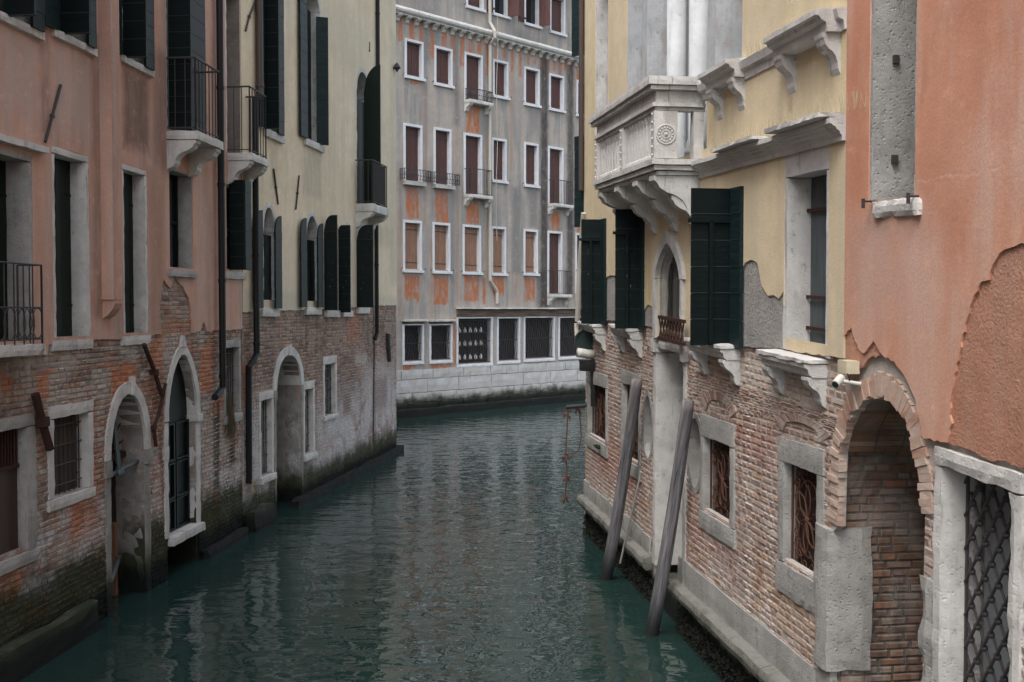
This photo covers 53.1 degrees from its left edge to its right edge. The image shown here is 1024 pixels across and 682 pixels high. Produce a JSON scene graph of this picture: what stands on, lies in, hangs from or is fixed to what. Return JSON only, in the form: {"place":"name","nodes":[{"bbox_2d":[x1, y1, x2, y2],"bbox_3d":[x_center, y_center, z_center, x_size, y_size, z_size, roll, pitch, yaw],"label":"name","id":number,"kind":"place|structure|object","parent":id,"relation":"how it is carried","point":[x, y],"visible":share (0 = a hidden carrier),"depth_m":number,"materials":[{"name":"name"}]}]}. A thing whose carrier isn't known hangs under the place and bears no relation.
{"place":"outdoors","nodes":[
{"label":"outdoors","id":0,"kind":"place"},
{"bbox_2d":[19,399,812,681],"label":"water","id":1,"kind":"structure","parent":0,"point":[457,547],"depth_m":14.13,"materials":[{"name":"teal liquid"}]},
{"bbox_2d":[0,0,268,681],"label":"salmon house","id":2,"kind":"structure","parent":1,"relation":"on","point":[125,226],"depth_m":12.92,"materials":[{"name":"paint"}]},
{"bbox_2d":[0,148,32,339],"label":"window","id":3,"kind":"structure","parent":2,"relation":"in","point":[16,241],"depth_m":11.19,"materials":[{"name":"grey stone"}]},
{"bbox_2d":[0,413,41,575],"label":"window","id":4,"kind":"structure","parent":2,"relation":"in","point":[18,483],"depth_m":11.15,"materials":[{"name":"grey stone"}]},
{"bbox_2d":[0,0,45,40],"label":"window","id":5,"kind":"structure","parent":2,"relation":"in","point":[27,17],"depth_m":10.86,"materials":[{"name":"stone"}]},
{"bbox_2d":[49,146,92,350],"bbox_3d":[-5.322,-1.078,12.093,0.291,2.379,0.949,0,2,5],"label":"window","id":6,"kind":"structure","parent":2,"relation":"in","point":[70,180],"depth_m":12.40,"materials":[{"name":"stone"}]},
{"bbox_2d":[46,400,95,512],"bbox_3d":[-5.308,1.331,12.122,0.251,1.205,1.096,0,2,5],"label":"window","id":7,"kind":"structure","parent":2,"relation":"in","point":[70,463],"depth_m":12.27,"materials":[{"name":"stone"}]},
{"bbox_2d":[45,0,97,56],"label":"window","id":8,"kind":"structure","parent":2,"relation":"in","point":[72,22],"depth_m":11.78,"materials":[{"name":"wood"}]},
{"bbox_2d":[120,164,150,345],"bbox_3d":[-5.163,-1.149,13.732,0.270,2.415,0.845,0,2,5],"label":"window","id":9,"kind":"structure","parent":2,"relation":"in","point":[134,180],"depth_m":14.01,"materials":[{"name":"stone"}]},
{"bbox_2d":[119,0,154,77],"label":"window","id":10,"kind":"structure","parent":2,"relation":"in","point":[136,17],"depth_m":13.32,"materials":[{"name":"wood"}]},
{"bbox_2d":[168,170,197,277],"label":"window","id":11,"kind":"structure","parent":2,"relation":"in","point":[180,189],"depth_m":15.60,"materials":[{"name":"grey stone"}]},
{"bbox_2d":[162,335,205,560],"bbox_3d":[-5.397,2.273,15.367,1.233,4.717,1.435,0,2,0],"label":"doorway","id":12,"kind":"structure","parent":2,"relation":"in","point":[179,483],"depth_m":15.54,"materials":[{"name":"stone"}]},
{"bbox_2d":[166,0,205,133],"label":"window","id":13,"kind":"structure","parent":2,"relation":"in","point":[185,19],"depth_m":14.73,"materials":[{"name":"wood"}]},
{"bbox_2d":[225,0,226,151],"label":"window","id":14,"kind":"structure","parent":2,"relation":"in","point":[225,0],"depth_m":17.03,"materials":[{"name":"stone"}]},
{"bbox_2d":[227,391,236,441],"bbox_3d":[-4.674,1.276,17.104,0.178,0.887,0.203,0,2,0],"label":"plant","id":15,"kind":"object","parent":2,"relation":"hanging from","point":[231,420],"visible":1,"depth_m":17.07,"materials":[{"name":"green plant"}]},
{"bbox_2d":[223,339,242,424],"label":"window","id":16,"kind":"structure","parent":2,"relation":"in","point":[233,349],"depth_m":17.65,"materials":[{"name":"grey stone"}]},
{"bbox_2d":[225,180,251,279],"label":"window","id":17,"kind":"structure","parent":2,"relation":"in","point":[238,193],"depth_m":17.14,"materials":[{"name":"wood"}]},
{"bbox_2d":[226,0,403,531],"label":"cream house","id":18,"kind":"structure","parent":1,"relation":"on","point":[318,352],"depth_m":21.56,"materials":[{"name":"paint"}]},
{"bbox_2d":[249,474,254,493],"bbox_3d":[-4.574,2.501,18.017,0.090,0.512,0.123,-1,2,-28],"label":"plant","id":19,"kind":"object","parent":18,"relation":"attached to","point":[251,485],"visible":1,"depth_m":18.02,"materials":[{"name":"green plant"}]},
{"bbox_2d":[258,390,276,484],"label":"window","id":20,"kind":"structure","parent":18,"relation":"in","point":[265,410],"depth_m":19.16,"materials":[{"name":"stone"}]},
{"bbox_2d":[259,202,281,316],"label":"window","id":21,"kind":"structure","parent":18,"relation":"in","point":[270,227],"depth_m":19.07,"materials":[{"name":"stone"}]},
{"bbox_2d":[259,0,285,143],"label":"window","id":22,"kind":"structure","parent":18,"relation":"in","point":[273,10],"depth_m":18.58,"materials":[{"name":"wood"}]},
{"bbox_2d":[303,380,317,461],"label":"window","id":23,"kind":"structure","parent":18,"relation":"in","point":[309,386],"depth_m":21.43,"materials":[{"name":"stone"}]},
{"bbox_2d":[300,211,323,314],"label":"window","id":24,"kind":"structure","parent":18,"relation":"in","point":[311,234],"depth_m":21.39,"materials":[{"name":"stone"}]},
{"bbox_2d":[299,0,328,152],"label":"window","id":25,"kind":"structure","parent":18,"relation":"in","point":[313,28],"depth_m":21.54,"materials":[{"name":"wood"}]},
{"bbox_2d":[322,355,338,420],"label":"window","id":26,"kind":"structure","parent":18,"relation":"in","point":[329,368],"depth_m":22.89,"materials":[{"name":"stone"}]},
{"bbox_2d":[324,215,339,316],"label":"window","id":27,"kind":"structure","parent":18,"relation":"in","point":[331,226],"depth_m":22.04,"materials":[{"name":"wood"}]},
{"bbox_2d":[338,222,352,316],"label":"window","id":28,"kind":"structure","parent":18,"relation":"in","point":[344,231],"depth_m":23.02,"materials":[{"name":"wood"}]},
{"bbox_2d":[356,224,373,313],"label":"window","id":29,"kind":"structure","parent":18,"relation":"in","point":[364,241],"depth_m":24.38,"materials":[{"name":"wood"}]},
{"bbox_2d":[356,65,380,204],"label":"window","id":30,"kind":"structure","parent":18,"relation":"in","point":[368,87],"depth_m":24.94,"materials":[{"name":"wood"}]},
{"bbox_2d":[396,0,597,417],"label":"grey house","id":31,"kind":"structure","parent":1,"relation":"on","point":[508,286],"depth_m":39.88,"materials":[{"name":"grey paint"}]},
{"bbox_2d":[402,220,425,272],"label":"window","id":32,"kind":"structure","parent":31,"relation":"in","point":[412,229],"depth_m":37.53,"materials":[{"name":"brown wood"}]},
{"bbox_2d":[400,123,430,186],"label":"window","id":33,"kind":"structure","parent":31,"relation":"in","point":[412,169],"depth_m":37.42,"materials":[{"name":"brown wood"}]},
{"bbox_2d":[402,319,428,364],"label":"window","id":34,"kind":"structure","parent":31,"relation":"in","point":[412,331],"depth_m":37.65,"materials":[{"name":"white stone"}]},
{"bbox_2d":[404,38,427,81],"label":"window","id":35,"kind":"structure","parent":31,"relation":"in","point":[413,49],"depth_m":37.38,"materials":[{"name":"white stone"}]},
{"bbox_2d":[432,222,452,273],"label":"window","id":36,"kind":"structure","parent":31,"relation":"in","point":[440,231],"depth_m":38.52,"materials":[{"name":"brown wood"}]},
{"bbox_2d":[428,319,457,363],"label":"window","id":37,"kind":"structure","parent":31,"relation":"in","point":[438,333],"depth_m":38.61,"materials":[{"name":"black metal"}]},
{"bbox_2d":[432,45,454,88],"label":"window","id":38,"kind":"structure","parent":31,"relation":"in","point":[443,57],"depth_m":38.39,"materials":[{"name":"white stone"}]},
{"bbox_2d":[430,127,459,189],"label":"window","id":39,"kind":"structure","parent":31,"relation":"in","point":[442,137],"depth_m":38.45,"materials":[{"name":"brown wood"}]},
{"bbox_2d":[464,132,481,194],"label":"window","id":40,"kind":"structure","parent":31,"relation":"in","point":[472,142],"depth_m":39.61,"materials":[{"name":"brown wood"}]},
{"bbox_2d":[461,224,484,274],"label":"window","id":41,"kind":"structure","parent":31,"relation":"in","point":[471,234],"depth_m":39.64,"materials":[{"name":"brown wood"}]},
{"bbox_2d":[464,51,482,100],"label":"window","id":42,"kind":"structure","parent":31,"relation":"in","point":[473,63],"depth_m":39.52,"materials":[{"name":"brown wood"}]},
{"bbox_2d":[456,317,492,367],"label":"window","id":43,"kind":"structure","parent":31,"relation":"in","point":[486,323],"depth_m":39.90,"materials":[{"name":"white stone"}]},
{"bbox_2d":[465,0,487,12],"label":"window","id":44,"kind":"structure","parent":31,"relation":"in","point":[478,5],"depth_m":39.46,"materials":[{"name":"white stone"}]},
{"bbox_2d":[496,16,497,230],"bbox_3d":[-0.585,-8.249,39.872,0.075,8.681,0.088,1,2,36],"label":"drainpipe","id":45,"kind":"object","parent":31,"relation":"hanging from","point":[496,113],"visible":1,"depth_m":39.83,"materials":[{"name":"grey metal"}]},
{"bbox_2d":[492,137,508,183],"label":"window","id":46,"kind":"structure","parent":31,"relation":"in","point":[499,159],"depth_m":40.61,"materials":[{"name":"brown wood"}]},
{"bbox_2d":[492,226,509,275],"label":"window","id":47,"kind":"structure","parent":31,"relation":"in","point":[499,236],"depth_m":40.70,"materials":[{"name":"brown wood"}]},
{"bbox_2d":[492,59,511,100],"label":"window","id":48,"kind":"structure","parent":31,"relation":"in","point":[501,71],"depth_m":40.57,"materials":[{"name":"brown wood"}]},
{"bbox_2d":[487,0,518,19],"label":"window","id":49,"kind":"structure","parent":31,"relation":"in","point":[505,9],"depth_m":40.47,"materials":[{"name":"brown wood"}]},
{"bbox_2d":[497,317,520,363],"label":"window","id":50,"kind":"structure","parent":31,"relation":"in","point":[506,329],"depth_m":41.22,"materials":[{"name":"grey metal"}]},
{"bbox_2d":[522,229,539,275],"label":"window","id":51,"kind":"structure","parent":31,"relation":"in","point":[530,237],"depth_m":41.98,"materials":[{"name":"white stone"}]},
{"bbox_2d":[522,142,541,188],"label":"window","id":52,"kind":"structure","parent":31,"relation":"in","point":[531,150],"depth_m":41.91,"materials":[{"name":"brown wood"}]},
{"bbox_2d":[523,66,542,107],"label":"window","id":53,"kind":"structure","parent":31,"relation":"in","point":[531,75],"depth_m":41.83,"materials":[{"name":"brown wood"}]},
{"bbox_2d":[518,0,549,29],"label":"window","id":54,"kind":"structure","parent":31,"relation":"in","point":[533,13],"depth_m":41.75,"materials":[{"name":"white stone"}]},
{"bbox_2d":[523,316,554,361],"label":"window","id":55,"kind":"structure","parent":31,"relation":"in","point":[537,331],"depth_m":42.50,"materials":[{"name":"black metal"}]},
{"bbox_2d":[547,231,562,293],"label":"window","id":56,"kind":"structure","parent":31,"relation":"in","point":[554,238],"depth_m":43.08,"materials":[{"name":"white stone"}]},
{"bbox_2d":[548,146,563,203],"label":"window","id":57,"kind":"structure","parent":31,"relation":"in","point":[555,154],"depth_m":42.98,"materials":[{"name":"brown wood"}]},
{"bbox_2d":[548,73,566,113],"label":"window","id":58,"kind":"structure","parent":31,"relation":"in","point":[556,82],"depth_m":42.88,"materials":[{"name":"brown wood"}]},
{"bbox_2d":[548,0,568,36],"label":"window","id":59,"kind":"structure","parent":31,"relation":"in","point":[557,7],"depth_m":42.86,"materials":[{"name":"white stone"}]},
{"bbox_2d":[558,317,584,359],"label":"window","id":60,"kind":"structure","parent":31,"relation":"in","point":[566,334],"depth_m":43.72,"materials":[{"name":"white stone"}]},
{"bbox_2d":[575,80,578,116],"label":"window","id":61,"kind":"structure","parent":31,"relation":"in","point":[577,81],"depth_m":43.62,"materials":[{"name":"white stone"}]},
{"bbox_2d":[575,233,579,292],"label":"window","id":62,"kind":"structure","parent":31,"relation":"in","point":[576,234],"depth_m":43.80,"materials":[{"name":"white stone"}]},
{"bbox_2d":[599,378,641,580],"bbox_3d":[1.451,2.533,14.496,0.229,4.379,0.190,6,21,-1],"label":"mooring post","id":63,"kind":"object","parent":1,"relation":"in","point":[611,547],"visible":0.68,"depth_m":14.21,"materials":[{"name":"grey wood"}]},
{"bbox_2d":[644,399,693,636],"bbox_3d":[1.759,2.667,12.067,0.216,4.198,0.176,7,15,-1],"label":"mooring post","id":64,"kind":"object","parent":1,"relation":"in","point":[654,617],"visible":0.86,"depth_m":11.85,"materials":[{"name":"grey wood"}]},
{"bbox_2d":[572,0,866,681],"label":"yellow palace","id":65,"kind":"structure","parent":1,"relation":"in","point":[709,174],"depth_m":10.53,"materials":[{"name":"yellow paint"}]},
{"bbox_2d":[561,403,586,503],"bbox_3d":[1.123,1.974,18.018,0.509,1.794,0.257,1,2,19],"label":"metal bracket","id":66,"kind":"object","parent":65,"relation":"attached to","point":[578,407],"visible":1,"depth_m":18.01,"materials":[{"name":"metal"}]},
{"bbox_2d":[574,329,593,349],"bbox_3d":[1.282,0.010,17.352,0.486,0.468,0.061,0,2,-7],"label":"convex mirror","id":67,"kind":"object","parent":65,"relation":"attached to","point":[583,338],"visible":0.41,"depth_m":17.33,"materials":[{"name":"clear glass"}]},
{"bbox_2d":[576,348,595,358],"bbox_3d":[1.243,0.209,17.239,0.310,0.186,0.173,0,2,-7],"label":"bumper","id":68,"kind":"object","parent":65,"relation":"attached to","point":[585,353],"visible":1,"depth_m":17.17,"materials":[{"name":"white plastic"}]},
{"bbox_2d":[579,360,595,406],"bbox_3d":[1.268,0.711,17.248,0.260,0.787,0.160,0,2,-7],"label":"iron bracket","id":69,"kind":"object","parent":65,"relation":"attached to","point":[586,365],"visible":1,"depth_m":17.18,"materials":[{"name":"black metal"}]},
{"bbox_2d":[579,218,605,324],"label":"window","id":70,"kind":"structure","parent":65,"relation":"in","point":[593,246],"depth_m":16.53,"materials":[{"name":"wood"}]},
{"bbox_2d":[586,371,607,457],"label":"window","id":71,"kind":"structure","parent":65,"relation":"in","point":[600,427],"depth_m":17.14,"materials":[{"name":"grey stone"}]},
{"bbox_2d":[596,0,607,135],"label":"window","id":72,"kind":"structure","parent":65,"relation":"in","point":[601,5],"depth_m":16.91,"materials":[{"name":"stone"}]},
{"bbox_2d":[613,209,644,329],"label":"window","id":73,"kind":"structure","parent":65,"relation":"in","point":[629,232],"depth_m":14.08,"materials":[{"name":"wood"}]},
{"bbox_2d":[619,471,641,563],"bbox_3d":[1.658,2.481,14.310,0.041,1.430,0.728,-1,2,-17],"label":"mooring line","id":74,"kind":"object","parent":65,"relation":"attached to","point":[630,516],"visible":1,"depth_m":14.29,"materials":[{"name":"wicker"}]},
{"bbox_2d":[620,370,641,481],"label":"window","id":75,"kind":"structure","parent":65,"relation":"in","point":[626,377],"depth_m":14.85,"materials":[{"name":"grey stone"}]},
{"bbox_2d":[627,0,708,157],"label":"loggia window","id":76,"kind":"structure","parent":65,"relation":"in","point":[665,37],"depth_m":12.81,"materials":[{"name":"stone"}]},
{"bbox_2d":[652,230,685,345],"bbox_3d":[1.997,-0.667,12.526,0.290,1.397,1.547,0,2,-7],"label":"pointed window","id":77,"kind":"structure","parent":65,"relation":"in","point":[668,243],"depth_m":12.71,"materials":[{"name":"stone"}]},
{"bbox_2d":[650,337,728,631],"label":"water door","id":78,"kind":"structure","parent":65,"relation":"in","point":[670,376],"depth_m":13.37,"materials":[{"name":"stone"}]},
{"bbox_2d":[688,186,743,347],"bbox_3d":[2.022,-0.738,10.236,0.470,1.608,0.385,0,2,-7],"label":"window","id":79,"kind":"structure","parent":65,"relation":"in","point":[716,270],"depth_m":10.36,"materials":[{"name":"wood"}]},
{"bbox_2d":[699,414,736,549],"bbox_3d":[2.281,1.471,10.987,0.218,1.285,1.174,0,2,-7],"label":"window","id":80,"kind":"structure","parent":65,"relation":"in","point":[715,432],"depth_m":11.10,"materials":[{"name":"grey stone"}]},
{"bbox_2d":[708,0,741,68],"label":"loggia window","id":81,"kind":"structure","parent":65,"relation":"in","point":[724,16],"depth_m":10.93,"materials":[{"name":"stone"}]},
{"bbox_2d":[775,436,825,615],"bbox_3d":[2.562,1.569,8.814,0.220,1.405,1.025,0,2,-8],"label":"window","id":82,"kind":"structure","parent":65,"relation":"in","point":[793,455],"depth_m":8.98,"materials":[{"name":"grey stone"}]},
{"bbox_2d":[783,145,832,358],"bbox_3d":[2.613,-0.791,8.627,0.303,1.837,0.969,0,2,-7],"label":"window","id":83,"kind":"structure","parent":65,"relation":"in","point":[806,244],"depth_m":9.00,"materials":[{"name":"stone"}]},
{"bbox_2d":[813,0,1023,681],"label":"terracotta house","id":84,"kind":"structure","parent":1,"relation":"in","point":[918,557],"depth_m":6.67,"materials":[{"name":"orange paint"}]},
{"bbox_2d":[831,374,860,387],"bbox_3d":[2.492,0.299,7.651,0.219,0.102,0.109,0,2,0],"label":"security camera","id":85,"kind":"object","parent":84,"relation":"attached to","point":[838,380],"visible":1,"depth_m":7.63,"materials":[{"name":"white plastic"}]},
{"bbox_2d":[838,360,859,380],"bbox_3d":[2.530,0.226,7.689,0.108,0.166,0.178,0,2,-7],"label":"junction box","id":86,"kind":"object","parent":84,"relation":"attached to","point":[848,367],"visible":1,"depth_m":7.63,"materials":[{"name":"beige plastic"}]},
{"bbox_2d":[861,0,921,217],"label":"window","id":87,"kind":"structure","parent":84,"relation":"in","point":[894,22],"depth_m":7.45,"materials":[{"name":"grey stone"}]},
{"bbox_2d":[931,446,1023,681],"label":"door","id":88,"kind":"structure","parent":84,"relation":"in","point":[959,532],"depth_m":6.52,"materials":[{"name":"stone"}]}
]}

